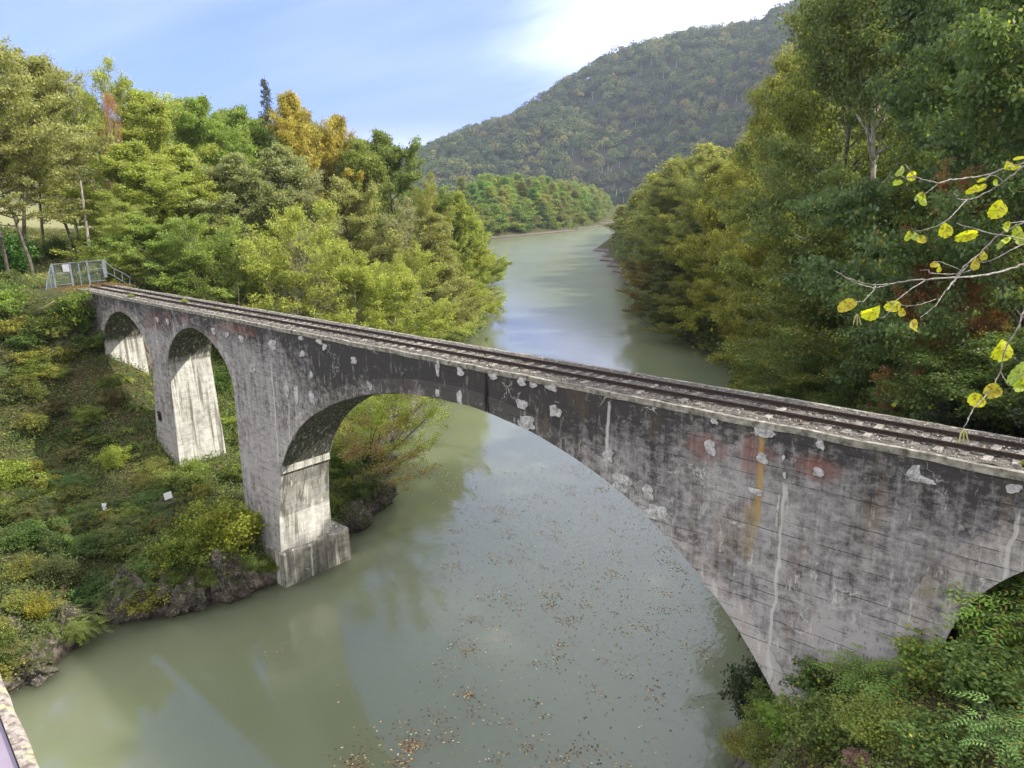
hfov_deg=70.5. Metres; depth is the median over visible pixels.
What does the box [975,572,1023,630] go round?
bush
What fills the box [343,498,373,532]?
rock
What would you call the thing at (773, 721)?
bush
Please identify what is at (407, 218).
tree
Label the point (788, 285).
tree
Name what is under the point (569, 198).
tree
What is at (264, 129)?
tree
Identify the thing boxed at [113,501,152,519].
shrub
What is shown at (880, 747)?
leaf litter
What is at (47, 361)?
shrub
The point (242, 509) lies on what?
bush
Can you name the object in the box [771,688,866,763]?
bush
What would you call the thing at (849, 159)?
tree
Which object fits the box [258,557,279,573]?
bush
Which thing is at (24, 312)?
shrub
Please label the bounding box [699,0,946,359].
tree
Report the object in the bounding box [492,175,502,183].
tree
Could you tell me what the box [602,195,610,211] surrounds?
tree
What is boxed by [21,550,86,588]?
shrub
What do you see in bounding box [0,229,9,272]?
slim tree
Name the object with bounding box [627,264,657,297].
tree
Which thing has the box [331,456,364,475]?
shrub
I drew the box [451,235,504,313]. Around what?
tree
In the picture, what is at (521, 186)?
tree
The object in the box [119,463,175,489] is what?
shrub
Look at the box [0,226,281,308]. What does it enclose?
grass
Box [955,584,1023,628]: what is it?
sapling
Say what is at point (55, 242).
bush
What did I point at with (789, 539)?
railway bridge
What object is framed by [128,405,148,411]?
fern
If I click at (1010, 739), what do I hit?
sapling
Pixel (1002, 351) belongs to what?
overhanging branch
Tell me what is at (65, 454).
shrub
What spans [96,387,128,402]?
shrub
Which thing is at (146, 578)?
bush
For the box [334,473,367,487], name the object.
shrub
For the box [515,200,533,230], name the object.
tree
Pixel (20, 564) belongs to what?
bush
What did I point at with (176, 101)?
tree
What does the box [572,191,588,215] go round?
tree
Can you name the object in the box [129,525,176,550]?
shrub
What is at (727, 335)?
tree
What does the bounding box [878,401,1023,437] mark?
tree
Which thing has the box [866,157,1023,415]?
tree
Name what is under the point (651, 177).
tree
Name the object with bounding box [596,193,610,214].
tree
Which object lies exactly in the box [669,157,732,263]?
tree
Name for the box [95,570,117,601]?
shrub
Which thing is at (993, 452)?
railway track
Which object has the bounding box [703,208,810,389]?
tree
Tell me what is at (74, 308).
bush
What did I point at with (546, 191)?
tree
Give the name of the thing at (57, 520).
shrub
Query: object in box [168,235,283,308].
tree
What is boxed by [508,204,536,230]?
tree
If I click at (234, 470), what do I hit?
bush
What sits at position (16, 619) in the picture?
rock
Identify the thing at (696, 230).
tree
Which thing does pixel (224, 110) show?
tree
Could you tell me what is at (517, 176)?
tree
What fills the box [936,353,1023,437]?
tree
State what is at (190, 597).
rock
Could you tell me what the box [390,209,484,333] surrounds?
tree
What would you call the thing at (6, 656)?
shrub
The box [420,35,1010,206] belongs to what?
hills
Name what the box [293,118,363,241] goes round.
tree
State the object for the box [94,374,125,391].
shrub
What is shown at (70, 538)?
shrub
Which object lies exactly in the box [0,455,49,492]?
bush
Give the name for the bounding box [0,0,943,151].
sky
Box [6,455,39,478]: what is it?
shrub
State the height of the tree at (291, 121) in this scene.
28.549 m
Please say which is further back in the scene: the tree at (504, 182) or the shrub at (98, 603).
the tree at (504, 182)
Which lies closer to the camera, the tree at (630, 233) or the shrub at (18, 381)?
the shrub at (18, 381)
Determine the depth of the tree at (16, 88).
71.43 m
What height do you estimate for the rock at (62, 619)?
2.387 m
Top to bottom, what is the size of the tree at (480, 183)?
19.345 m
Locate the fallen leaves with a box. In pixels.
[50,282,136,291]
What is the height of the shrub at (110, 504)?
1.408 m
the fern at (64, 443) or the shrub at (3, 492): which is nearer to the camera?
the shrub at (3, 492)
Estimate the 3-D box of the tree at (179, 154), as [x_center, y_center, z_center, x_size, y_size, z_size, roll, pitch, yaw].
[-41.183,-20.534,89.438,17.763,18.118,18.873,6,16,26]
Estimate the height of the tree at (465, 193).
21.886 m
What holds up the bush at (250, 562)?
on the ground at (264, 579)
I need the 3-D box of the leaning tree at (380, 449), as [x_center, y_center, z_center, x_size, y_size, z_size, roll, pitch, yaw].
[-12.091,5.511,59.306,13.992,6.935,13.606,0,15,4]
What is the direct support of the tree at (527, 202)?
on the ground at (264, 579)
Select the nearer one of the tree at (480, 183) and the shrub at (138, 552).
the shrub at (138, 552)
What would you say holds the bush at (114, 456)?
on the ground at (264, 579)
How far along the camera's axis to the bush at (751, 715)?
28.90 m
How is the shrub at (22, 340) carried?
on the ground at (264, 579)
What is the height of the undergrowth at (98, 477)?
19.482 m
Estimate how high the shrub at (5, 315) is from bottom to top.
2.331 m
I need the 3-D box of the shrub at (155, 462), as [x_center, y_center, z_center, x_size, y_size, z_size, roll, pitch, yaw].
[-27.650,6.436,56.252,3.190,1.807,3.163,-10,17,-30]
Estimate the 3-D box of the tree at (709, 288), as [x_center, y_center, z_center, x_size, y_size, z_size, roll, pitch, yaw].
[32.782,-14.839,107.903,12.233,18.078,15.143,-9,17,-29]
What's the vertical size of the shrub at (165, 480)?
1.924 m
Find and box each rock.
[0,614,35,642]
[6,642,58,691]
[49,600,97,635]
[98,562,159,625]
[151,568,211,614]
[154,587,166,596]
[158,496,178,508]
[165,604,180,617]
[203,548,255,603]
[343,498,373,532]
[370,483,397,509]
[380,452,399,473]
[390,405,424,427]
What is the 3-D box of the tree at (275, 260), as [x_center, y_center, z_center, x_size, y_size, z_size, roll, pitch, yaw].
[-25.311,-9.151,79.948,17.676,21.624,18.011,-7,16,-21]
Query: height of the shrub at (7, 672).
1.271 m
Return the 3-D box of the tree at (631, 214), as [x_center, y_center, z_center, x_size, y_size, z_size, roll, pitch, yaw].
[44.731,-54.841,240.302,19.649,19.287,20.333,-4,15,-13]
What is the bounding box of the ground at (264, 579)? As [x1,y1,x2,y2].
[0,127,1023,767]
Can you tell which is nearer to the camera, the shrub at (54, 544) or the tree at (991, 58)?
the tree at (991, 58)
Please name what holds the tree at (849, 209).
on the ground at (264, 579)
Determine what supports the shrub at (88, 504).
on the ground at (264, 579)
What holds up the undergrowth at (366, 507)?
on the ground at (264, 579)
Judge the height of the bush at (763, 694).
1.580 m
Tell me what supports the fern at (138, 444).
on the ground at (264, 579)
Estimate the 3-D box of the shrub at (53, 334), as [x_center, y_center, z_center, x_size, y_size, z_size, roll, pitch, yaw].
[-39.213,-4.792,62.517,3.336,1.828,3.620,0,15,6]
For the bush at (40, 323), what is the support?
on the ground at (264, 579)
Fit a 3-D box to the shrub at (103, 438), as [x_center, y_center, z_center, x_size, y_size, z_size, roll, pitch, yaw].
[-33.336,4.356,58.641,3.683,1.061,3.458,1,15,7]
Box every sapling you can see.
[802,643,923,715]
[919,576,1023,673]
[942,690,1023,767]
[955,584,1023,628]
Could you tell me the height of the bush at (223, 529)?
4.118 m
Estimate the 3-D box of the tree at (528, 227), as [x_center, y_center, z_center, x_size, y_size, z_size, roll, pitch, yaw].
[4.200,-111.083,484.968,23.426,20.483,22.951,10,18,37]
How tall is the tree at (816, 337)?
11.923 m
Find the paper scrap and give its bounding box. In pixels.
[101,503,106,510]
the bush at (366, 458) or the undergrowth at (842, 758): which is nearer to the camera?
the undergrowth at (842, 758)
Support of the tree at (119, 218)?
on the ground at (264, 579)
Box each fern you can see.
[44,441,66,451]
[116,376,134,383]
[118,426,135,432]
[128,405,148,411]
[128,441,149,448]
[141,450,163,460]
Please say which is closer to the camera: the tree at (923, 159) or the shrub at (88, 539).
the tree at (923, 159)
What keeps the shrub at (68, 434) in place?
on the ground at (264, 579)
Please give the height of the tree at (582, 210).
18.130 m
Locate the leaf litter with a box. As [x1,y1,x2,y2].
[747,681,1017,767]
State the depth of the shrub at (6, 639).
38.84 m
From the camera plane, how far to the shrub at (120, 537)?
47.91 m
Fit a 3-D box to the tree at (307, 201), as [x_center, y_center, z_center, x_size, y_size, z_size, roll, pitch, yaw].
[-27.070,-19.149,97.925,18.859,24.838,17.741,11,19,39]
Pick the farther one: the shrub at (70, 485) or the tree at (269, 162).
the tree at (269, 162)
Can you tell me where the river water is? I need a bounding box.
[9,224,759,767]
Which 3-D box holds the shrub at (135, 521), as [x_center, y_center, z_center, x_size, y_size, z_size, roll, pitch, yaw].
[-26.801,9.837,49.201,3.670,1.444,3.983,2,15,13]
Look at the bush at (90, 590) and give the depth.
45.05 m
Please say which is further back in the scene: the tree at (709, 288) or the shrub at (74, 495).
the tree at (709, 288)
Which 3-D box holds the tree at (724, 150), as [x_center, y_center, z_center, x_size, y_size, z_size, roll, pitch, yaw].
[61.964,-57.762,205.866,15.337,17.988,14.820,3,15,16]
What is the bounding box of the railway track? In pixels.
[90,284,1023,467]
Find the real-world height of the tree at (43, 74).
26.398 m
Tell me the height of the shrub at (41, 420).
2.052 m
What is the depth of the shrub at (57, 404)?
58.70 m
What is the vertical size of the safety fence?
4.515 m
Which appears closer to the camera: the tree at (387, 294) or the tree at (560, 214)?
the tree at (387, 294)
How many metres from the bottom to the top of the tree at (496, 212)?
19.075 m
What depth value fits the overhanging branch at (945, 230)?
3.10 m
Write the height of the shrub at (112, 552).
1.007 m
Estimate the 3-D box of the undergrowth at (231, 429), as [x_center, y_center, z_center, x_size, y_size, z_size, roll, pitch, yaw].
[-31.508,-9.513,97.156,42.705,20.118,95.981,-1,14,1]
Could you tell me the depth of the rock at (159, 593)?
44.90 m
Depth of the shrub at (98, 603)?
44.53 m
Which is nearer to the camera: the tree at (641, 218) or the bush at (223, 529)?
the bush at (223, 529)
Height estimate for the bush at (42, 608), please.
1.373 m
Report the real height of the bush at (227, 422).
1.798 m
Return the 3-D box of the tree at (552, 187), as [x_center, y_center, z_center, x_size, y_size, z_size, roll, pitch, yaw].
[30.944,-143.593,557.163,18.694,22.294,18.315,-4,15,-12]
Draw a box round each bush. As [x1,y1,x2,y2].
[0,221,40,275]
[0,278,31,319]
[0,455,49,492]
[0,515,61,552]
[0,552,49,583]
[4,590,66,622]
[13,309,73,339]
[15,236,48,262]
[35,233,72,259]
[41,469,96,486]
[43,287,95,326]
[51,502,99,533]
[61,572,105,604]
[65,231,91,250]
[67,329,108,352]
[85,442,144,471]
[96,527,146,552]
[111,570,154,594]
[128,486,168,511]
[139,522,212,573]
[157,491,265,558]
[158,566,183,584]
[170,455,218,475]
[185,498,225,509]
[191,565,219,587]
[213,364,232,393]
[215,456,242,483]
[221,415,236,428]
[233,498,266,540]
[236,549,266,572]
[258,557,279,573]
[329,449,353,478]
[329,493,345,509]
[333,475,375,500]
[355,442,392,468]
[716,655,769,732]
[717,726,750,761]
[731,720,781,767]
[737,697,772,743]
[739,676,777,715]
[751,696,812,744]
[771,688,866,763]
[778,655,875,708]
[824,688,916,760]
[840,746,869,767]
[880,700,991,767]
[882,620,970,699]
[919,628,1023,720]
[947,609,1023,669]
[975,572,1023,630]
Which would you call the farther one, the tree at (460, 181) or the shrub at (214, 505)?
the tree at (460, 181)
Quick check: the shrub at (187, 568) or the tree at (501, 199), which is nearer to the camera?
the shrub at (187, 568)
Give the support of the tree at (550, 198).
on the ground at (264, 579)
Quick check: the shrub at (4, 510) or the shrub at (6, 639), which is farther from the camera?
the shrub at (4, 510)
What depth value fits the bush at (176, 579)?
45.55 m
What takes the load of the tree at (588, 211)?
on the ground at (264, 579)
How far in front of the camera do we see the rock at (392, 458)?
69.41 m
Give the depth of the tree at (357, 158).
114.40 m
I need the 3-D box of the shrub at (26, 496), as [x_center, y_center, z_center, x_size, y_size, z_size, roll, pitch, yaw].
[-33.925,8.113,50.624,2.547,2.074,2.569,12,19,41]
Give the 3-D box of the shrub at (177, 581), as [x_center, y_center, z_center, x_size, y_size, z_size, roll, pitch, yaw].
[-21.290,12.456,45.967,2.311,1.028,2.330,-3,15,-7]
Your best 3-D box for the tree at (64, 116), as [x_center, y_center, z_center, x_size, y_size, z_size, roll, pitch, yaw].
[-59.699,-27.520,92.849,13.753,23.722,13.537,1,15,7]
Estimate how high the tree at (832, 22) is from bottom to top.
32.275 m
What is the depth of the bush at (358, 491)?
57.88 m
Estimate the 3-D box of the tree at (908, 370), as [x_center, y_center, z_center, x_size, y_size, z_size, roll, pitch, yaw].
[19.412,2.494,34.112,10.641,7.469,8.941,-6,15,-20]
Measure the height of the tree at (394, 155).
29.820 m
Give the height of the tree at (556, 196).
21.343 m
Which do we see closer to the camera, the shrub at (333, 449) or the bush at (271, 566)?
the bush at (271, 566)
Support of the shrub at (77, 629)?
on the ground at (264, 579)
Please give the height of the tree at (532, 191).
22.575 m
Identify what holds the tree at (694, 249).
on the ground at (264, 579)
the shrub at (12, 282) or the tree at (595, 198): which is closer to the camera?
the shrub at (12, 282)
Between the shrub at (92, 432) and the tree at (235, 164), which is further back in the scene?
the tree at (235, 164)
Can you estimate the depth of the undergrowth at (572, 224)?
134.24 m
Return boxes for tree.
[0,31,118,264]
[0,50,100,185]
[0,120,111,259]
[0,139,94,276]
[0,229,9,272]
[5,81,88,244]
[26,89,122,240]
[35,62,125,235]
[36,52,175,213]
[49,139,226,272]
[71,191,165,287]
[74,85,225,231]
[82,214,208,297]
[94,89,132,208]
[104,142,275,280]
[110,213,260,300]
[150,93,258,226]
[152,95,226,204]
[157,151,299,273]
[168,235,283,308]
[202,102,304,232]
[202,107,232,139]
[210,199,357,323]
[223,140,345,299]
[226,147,348,299]
[247,88,344,234]
[256,115,275,146]
[272,231,357,324]
[285,235,411,329]
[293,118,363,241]
[298,235,453,338]
[303,174,408,320]
[311,113,382,261]
[322,136,416,244]
[324,137,418,264]
[329,409,442,493]
[332,394,444,469]
[347,394,451,449]
[353,126,457,253]
[353,193,464,311]
[365,237,488,339]
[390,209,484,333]
[410,168,471,285]
[420,270,504,339]
[430,190,495,311]
[451,209,513,310]
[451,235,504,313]
[452,176,467,195]
[459,190,476,208]
[465,181,485,204]
[469,205,489,235]
[471,204,495,229]
[474,282,507,306]
[475,174,497,197]
[475,179,485,198]
[475,181,495,203]
[480,250,506,286]
[481,203,501,232]
[482,185,505,208]
[485,173,497,194]
[485,198,509,223]
[487,203,510,230]
[491,178,499,193]
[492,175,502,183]
[494,196,516,227]
[497,176,519,198]
[497,188,515,208]
[499,203,520,230]
[500,184,519,201]
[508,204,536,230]
[512,172,527,188]
[514,202,535,232]
[515,181,528,200]
[515,196,541,226]
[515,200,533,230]
[520,198,538,221]
[524,199,542,224]
[525,178,532,186]
[527,187,539,209]
[528,179,543,193]
[533,193,547,215]
[534,197,551,222]
[536,199,564,227]
[536,201,554,228]
[538,176,547,188]
[538,180,555,201]
[544,176,553,184]
[544,194,558,215]
[547,182,560,201]
[551,192,562,219]
[551,199,570,223]
[554,199,572,225]
[557,184,574,204]
[558,182,569,194]
[558,196,573,220]
[560,191,572,212]
[565,195,577,216]
[566,184,573,195]
[570,189,585,207]
[571,200,589,225]
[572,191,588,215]
[572,198,584,220]
[581,189,590,211]
[582,196,598,218]
[590,202,602,222]
[593,196,605,216]
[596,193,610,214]
[600,204,628,231]
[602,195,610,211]
[611,198,636,231]
[612,210,635,238]
[613,203,674,275]
[613,246,667,313]
[614,189,643,243]
[617,256,638,274]
[620,173,666,232]
[622,177,691,266]
[622,210,642,240]
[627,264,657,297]
[630,263,692,322]
[636,282,711,341]
[642,150,717,273]
[642,157,687,203]
[645,220,704,265]
[650,271,707,321]
[653,212,697,262]
[659,160,737,331]
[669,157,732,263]
[671,223,730,275]
[678,142,728,201]
[685,124,774,312]
[687,224,750,338]
[695,259,733,298]
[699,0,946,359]
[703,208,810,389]
[707,40,849,340]
[713,147,732,159]
[715,322,753,344]
[718,223,986,408]
[724,0,1011,400]
[731,338,816,399]
[747,232,985,395]
[752,331,903,410]
[764,228,855,290]
[769,0,1023,385]
[781,258,964,363]
[804,342,909,412]
[823,0,1023,435]
[835,148,867,175]
[837,106,869,168]
[847,0,1023,434]
[852,366,1018,431]
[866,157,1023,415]
[866,361,1002,413]
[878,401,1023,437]
[882,324,1023,436]
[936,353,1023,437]
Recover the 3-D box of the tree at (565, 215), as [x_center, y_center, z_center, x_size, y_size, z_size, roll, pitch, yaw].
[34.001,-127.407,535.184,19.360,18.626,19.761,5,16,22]
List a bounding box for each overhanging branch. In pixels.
[834,263,1023,324]
[893,156,1023,242]
[909,200,1023,331]
[958,310,1023,442]
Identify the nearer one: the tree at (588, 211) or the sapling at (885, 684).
the sapling at (885, 684)
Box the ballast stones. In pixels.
[100,285,1022,468]
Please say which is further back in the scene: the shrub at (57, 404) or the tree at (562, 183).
the tree at (562, 183)
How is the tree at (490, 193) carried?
on the ground at (264, 579)
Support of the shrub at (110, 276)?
on the ground at (264, 579)
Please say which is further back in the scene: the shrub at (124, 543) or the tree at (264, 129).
the tree at (264, 129)
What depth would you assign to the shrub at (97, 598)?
44.67 m
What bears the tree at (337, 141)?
on the ground at (264, 579)
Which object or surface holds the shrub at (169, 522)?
on the ground at (264, 579)
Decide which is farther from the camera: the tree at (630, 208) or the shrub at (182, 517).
the tree at (630, 208)
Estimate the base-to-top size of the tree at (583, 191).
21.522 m
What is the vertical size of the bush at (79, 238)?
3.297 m
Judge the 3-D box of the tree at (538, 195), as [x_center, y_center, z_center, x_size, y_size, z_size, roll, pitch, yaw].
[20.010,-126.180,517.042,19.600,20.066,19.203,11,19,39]
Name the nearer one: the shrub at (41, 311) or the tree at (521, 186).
the shrub at (41, 311)
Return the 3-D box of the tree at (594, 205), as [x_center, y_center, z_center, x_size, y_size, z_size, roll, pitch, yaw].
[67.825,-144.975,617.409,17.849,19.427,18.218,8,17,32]
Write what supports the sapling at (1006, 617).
on the ground at (264, 579)
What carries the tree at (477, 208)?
on the ground at (264, 579)
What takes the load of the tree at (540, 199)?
on the ground at (264, 579)
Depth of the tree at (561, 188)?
564.22 m
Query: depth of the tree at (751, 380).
65.98 m
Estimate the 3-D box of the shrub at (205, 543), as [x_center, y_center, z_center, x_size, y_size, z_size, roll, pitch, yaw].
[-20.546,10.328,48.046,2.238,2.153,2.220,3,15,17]
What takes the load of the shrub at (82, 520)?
on the ground at (264, 579)
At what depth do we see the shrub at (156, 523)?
49.09 m
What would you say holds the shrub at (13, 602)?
on the ground at (264, 579)
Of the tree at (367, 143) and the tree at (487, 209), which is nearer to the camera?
the tree at (367, 143)
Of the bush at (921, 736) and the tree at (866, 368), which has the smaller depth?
the bush at (921, 736)
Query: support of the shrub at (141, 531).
on the ground at (264, 579)
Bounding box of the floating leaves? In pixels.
[138,466,715,767]
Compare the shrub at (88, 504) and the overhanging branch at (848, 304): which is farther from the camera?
the shrub at (88, 504)
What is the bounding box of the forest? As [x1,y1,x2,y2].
[392,0,837,203]
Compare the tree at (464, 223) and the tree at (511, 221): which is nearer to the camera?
the tree at (464, 223)
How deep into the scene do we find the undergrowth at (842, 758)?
19.15 m
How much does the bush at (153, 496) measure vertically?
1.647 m
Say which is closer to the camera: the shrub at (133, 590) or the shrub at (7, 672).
the shrub at (7, 672)
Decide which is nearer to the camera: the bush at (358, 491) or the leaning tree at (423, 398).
the bush at (358, 491)
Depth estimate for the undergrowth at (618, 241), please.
117.28 m
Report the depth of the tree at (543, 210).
503.31 m
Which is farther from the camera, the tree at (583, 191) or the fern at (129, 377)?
the tree at (583, 191)
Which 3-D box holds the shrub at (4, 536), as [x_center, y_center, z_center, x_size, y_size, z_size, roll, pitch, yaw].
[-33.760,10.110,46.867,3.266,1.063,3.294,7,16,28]
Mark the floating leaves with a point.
(417, 745)
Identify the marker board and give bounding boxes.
[163,491,172,504]
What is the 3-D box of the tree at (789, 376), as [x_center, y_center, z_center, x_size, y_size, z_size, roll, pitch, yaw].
[21.717,-3.519,46.130,18.462,13.544,14.914,11,19,38]
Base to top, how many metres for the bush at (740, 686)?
3.949 m
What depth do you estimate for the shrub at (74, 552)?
47.18 m
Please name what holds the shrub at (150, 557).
on the ground at (264, 579)
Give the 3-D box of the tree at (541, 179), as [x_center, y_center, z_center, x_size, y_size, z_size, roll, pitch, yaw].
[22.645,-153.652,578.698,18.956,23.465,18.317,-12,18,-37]
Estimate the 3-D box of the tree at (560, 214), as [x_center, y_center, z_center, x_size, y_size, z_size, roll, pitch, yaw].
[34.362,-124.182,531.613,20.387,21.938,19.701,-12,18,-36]
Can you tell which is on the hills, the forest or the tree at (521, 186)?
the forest
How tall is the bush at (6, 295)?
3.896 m
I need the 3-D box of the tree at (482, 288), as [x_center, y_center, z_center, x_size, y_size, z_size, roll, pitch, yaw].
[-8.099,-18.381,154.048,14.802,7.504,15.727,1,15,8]
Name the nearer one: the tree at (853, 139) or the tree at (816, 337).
the tree at (816, 337)
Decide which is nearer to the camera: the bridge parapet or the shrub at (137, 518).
the bridge parapet
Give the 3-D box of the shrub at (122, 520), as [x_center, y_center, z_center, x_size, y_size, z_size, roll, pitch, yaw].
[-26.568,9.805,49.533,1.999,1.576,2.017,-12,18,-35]
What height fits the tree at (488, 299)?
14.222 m
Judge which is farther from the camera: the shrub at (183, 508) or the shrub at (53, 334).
the shrub at (53, 334)
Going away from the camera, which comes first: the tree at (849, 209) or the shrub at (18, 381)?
the tree at (849, 209)
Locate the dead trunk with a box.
[77,181,93,273]
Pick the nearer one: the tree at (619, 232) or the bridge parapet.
the bridge parapet
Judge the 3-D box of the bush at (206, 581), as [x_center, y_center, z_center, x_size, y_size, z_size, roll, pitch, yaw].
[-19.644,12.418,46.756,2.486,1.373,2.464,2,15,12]
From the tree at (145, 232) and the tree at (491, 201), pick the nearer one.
the tree at (145, 232)
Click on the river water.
(373, 622)
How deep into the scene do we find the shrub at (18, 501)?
50.04 m
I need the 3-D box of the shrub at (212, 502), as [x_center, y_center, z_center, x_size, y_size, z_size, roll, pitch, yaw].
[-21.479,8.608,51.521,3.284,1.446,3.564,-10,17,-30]
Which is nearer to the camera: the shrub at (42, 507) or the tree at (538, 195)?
the shrub at (42, 507)
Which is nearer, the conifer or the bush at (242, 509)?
the bush at (242, 509)
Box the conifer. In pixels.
[258,76,275,147]
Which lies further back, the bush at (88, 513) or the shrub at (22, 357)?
the shrub at (22, 357)
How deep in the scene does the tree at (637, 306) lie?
154.50 m
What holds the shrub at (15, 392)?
on the ground at (264, 579)
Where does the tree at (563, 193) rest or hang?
on the ground at (264, 579)
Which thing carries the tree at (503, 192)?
on the ground at (264, 579)
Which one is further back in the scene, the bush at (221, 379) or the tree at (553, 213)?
the tree at (553, 213)
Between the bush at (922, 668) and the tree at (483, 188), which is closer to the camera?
the bush at (922, 668)
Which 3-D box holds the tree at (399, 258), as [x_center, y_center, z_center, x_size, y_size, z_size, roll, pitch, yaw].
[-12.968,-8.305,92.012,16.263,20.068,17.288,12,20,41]
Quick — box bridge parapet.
[0,675,38,767]
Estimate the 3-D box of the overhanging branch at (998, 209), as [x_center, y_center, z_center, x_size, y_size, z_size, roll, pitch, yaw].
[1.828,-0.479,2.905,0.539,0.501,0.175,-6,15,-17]
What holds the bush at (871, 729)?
on the ground at (264, 579)
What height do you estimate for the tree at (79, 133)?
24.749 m
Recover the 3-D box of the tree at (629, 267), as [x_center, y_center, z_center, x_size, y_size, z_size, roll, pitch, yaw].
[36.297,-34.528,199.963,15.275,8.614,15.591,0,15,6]
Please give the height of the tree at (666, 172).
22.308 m
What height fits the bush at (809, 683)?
1.975 m
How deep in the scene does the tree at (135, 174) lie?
80.98 m
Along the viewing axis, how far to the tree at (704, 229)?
120.66 m
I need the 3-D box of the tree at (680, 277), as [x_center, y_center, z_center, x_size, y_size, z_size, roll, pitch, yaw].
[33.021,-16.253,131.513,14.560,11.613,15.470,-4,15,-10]
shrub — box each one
[0,269,25,280]
[0,297,18,319]
[0,315,33,336]
[0,331,46,350]
[0,362,12,377]
[0,382,28,403]
[0,491,20,499]
[0,493,70,529]
[0,494,43,525]
[0,495,39,507]
[0,498,19,523]
[0,526,14,546]
[0,587,40,614]
[0,612,20,637]
[0,619,30,655]
[0,622,18,656]
[0,643,31,674]
[0,656,33,683]
[2,276,33,286]
[2,371,39,393]
[2,486,49,508]
[4,501,43,525]
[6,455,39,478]
[8,308,39,322]
[8,344,51,366]
[9,409,51,435]
[11,357,52,377]
[13,505,44,525]
[15,412,45,434]
[19,456,52,476]
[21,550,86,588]
[23,385,52,401]
[27,362,65,378]
[28,300,54,316]
[28,474,62,493]
[29,404,58,415]
[30,472,64,489]
[31,397,69,415]
[33,353,52,368]
[38,322,79,337]
[38,480,57,497]
[38,502,64,518]
[38,529,70,557]
[38,603,115,646]
[39,478,98,506]
[43,508,97,535]
[44,365,76,378]
[48,344,79,363]
[48,481,90,493]
[52,323,82,335]
[54,426,90,441]
[56,513,93,537]
[57,445,88,461]
[59,531,91,554]
[61,494,114,515]
[63,534,107,554]
[64,313,95,332]
[64,425,87,441]
[68,403,106,425]
[68,512,96,533]
[72,529,109,560]
[73,342,102,349]
[77,431,125,445]
[81,428,102,438]
[83,579,111,607]
[88,507,115,525]
[91,513,148,543]
[92,491,128,511]
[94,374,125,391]
[94,384,125,406]
[94,600,119,613]
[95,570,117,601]
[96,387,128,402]
[98,269,118,281]
[98,516,136,544]
[98,525,145,545]
[99,563,179,601]
[104,533,154,557]
[104,545,134,560]
[107,509,151,527]
[109,514,137,532]
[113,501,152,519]
[113,585,170,616]
[115,528,146,550]
[118,553,159,581]
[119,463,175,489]
[120,537,161,563]
[123,522,152,543]
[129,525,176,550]
[132,535,171,567]
[133,455,178,476]
[140,498,178,533]
[142,513,168,535]
[143,554,176,578]
[144,468,187,491]
[152,549,204,573]
[152,573,191,589]
[154,507,211,538]
[161,488,214,513]
[166,518,184,537]
[168,503,214,529]
[171,465,218,497]
[186,478,213,500]
[190,527,210,552]
[196,499,233,513]
[197,492,231,511]
[206,541,243,553]
[331,442,345,453]
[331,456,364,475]
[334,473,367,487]
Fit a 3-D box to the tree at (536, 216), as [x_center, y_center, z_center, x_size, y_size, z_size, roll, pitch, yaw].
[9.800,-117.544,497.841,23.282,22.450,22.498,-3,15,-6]
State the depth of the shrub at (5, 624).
39.73 m
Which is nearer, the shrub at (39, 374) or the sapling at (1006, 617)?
the sapling at (1006, 617)
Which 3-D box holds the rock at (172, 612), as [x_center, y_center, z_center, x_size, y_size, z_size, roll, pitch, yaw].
[-21.158,14.216,45.397,1.048,0.834,1.019,3,15,14]
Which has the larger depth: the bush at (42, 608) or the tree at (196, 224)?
the tree at (196, 224)
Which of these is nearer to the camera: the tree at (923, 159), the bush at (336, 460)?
the tree at (923, 159)
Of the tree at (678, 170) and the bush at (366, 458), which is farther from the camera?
the tree at (678, 170)
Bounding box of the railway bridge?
[77,285,1023,705]
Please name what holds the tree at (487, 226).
on the ground at (264, 579)
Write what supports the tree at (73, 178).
on the ground at (264, 579)
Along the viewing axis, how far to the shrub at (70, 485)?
53.46 m
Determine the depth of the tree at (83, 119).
95.33 m
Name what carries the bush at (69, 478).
on the ground at (264, 579)
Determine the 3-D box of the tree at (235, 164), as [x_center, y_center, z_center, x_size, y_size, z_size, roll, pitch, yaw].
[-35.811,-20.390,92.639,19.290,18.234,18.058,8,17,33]
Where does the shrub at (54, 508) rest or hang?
on the ground at (264, 579)
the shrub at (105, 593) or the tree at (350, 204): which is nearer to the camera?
the shrub at (105, 593)
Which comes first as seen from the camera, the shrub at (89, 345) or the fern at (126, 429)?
the fern at (126, 429)
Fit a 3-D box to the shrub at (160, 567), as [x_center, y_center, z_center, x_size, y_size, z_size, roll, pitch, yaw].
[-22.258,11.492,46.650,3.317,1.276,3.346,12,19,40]
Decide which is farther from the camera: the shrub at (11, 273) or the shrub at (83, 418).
the shrub at (11, 273)
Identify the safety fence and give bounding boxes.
[46,259,129,289]
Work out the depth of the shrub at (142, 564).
45.46 m
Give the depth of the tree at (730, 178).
106.92 m
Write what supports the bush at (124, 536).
on the ground at (264, 579)
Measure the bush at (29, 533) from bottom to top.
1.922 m
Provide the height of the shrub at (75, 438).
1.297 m
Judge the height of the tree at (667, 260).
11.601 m
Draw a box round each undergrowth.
[0,265,388,664]
[46,240,412,521]
[330,281,1019,697]
[369,210,611,343]
[607,226,862,397]
[736,671,1023,767]
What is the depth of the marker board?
51.41 m
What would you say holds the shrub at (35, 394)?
on the ground at (264, 579)
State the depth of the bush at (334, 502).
55.55 m

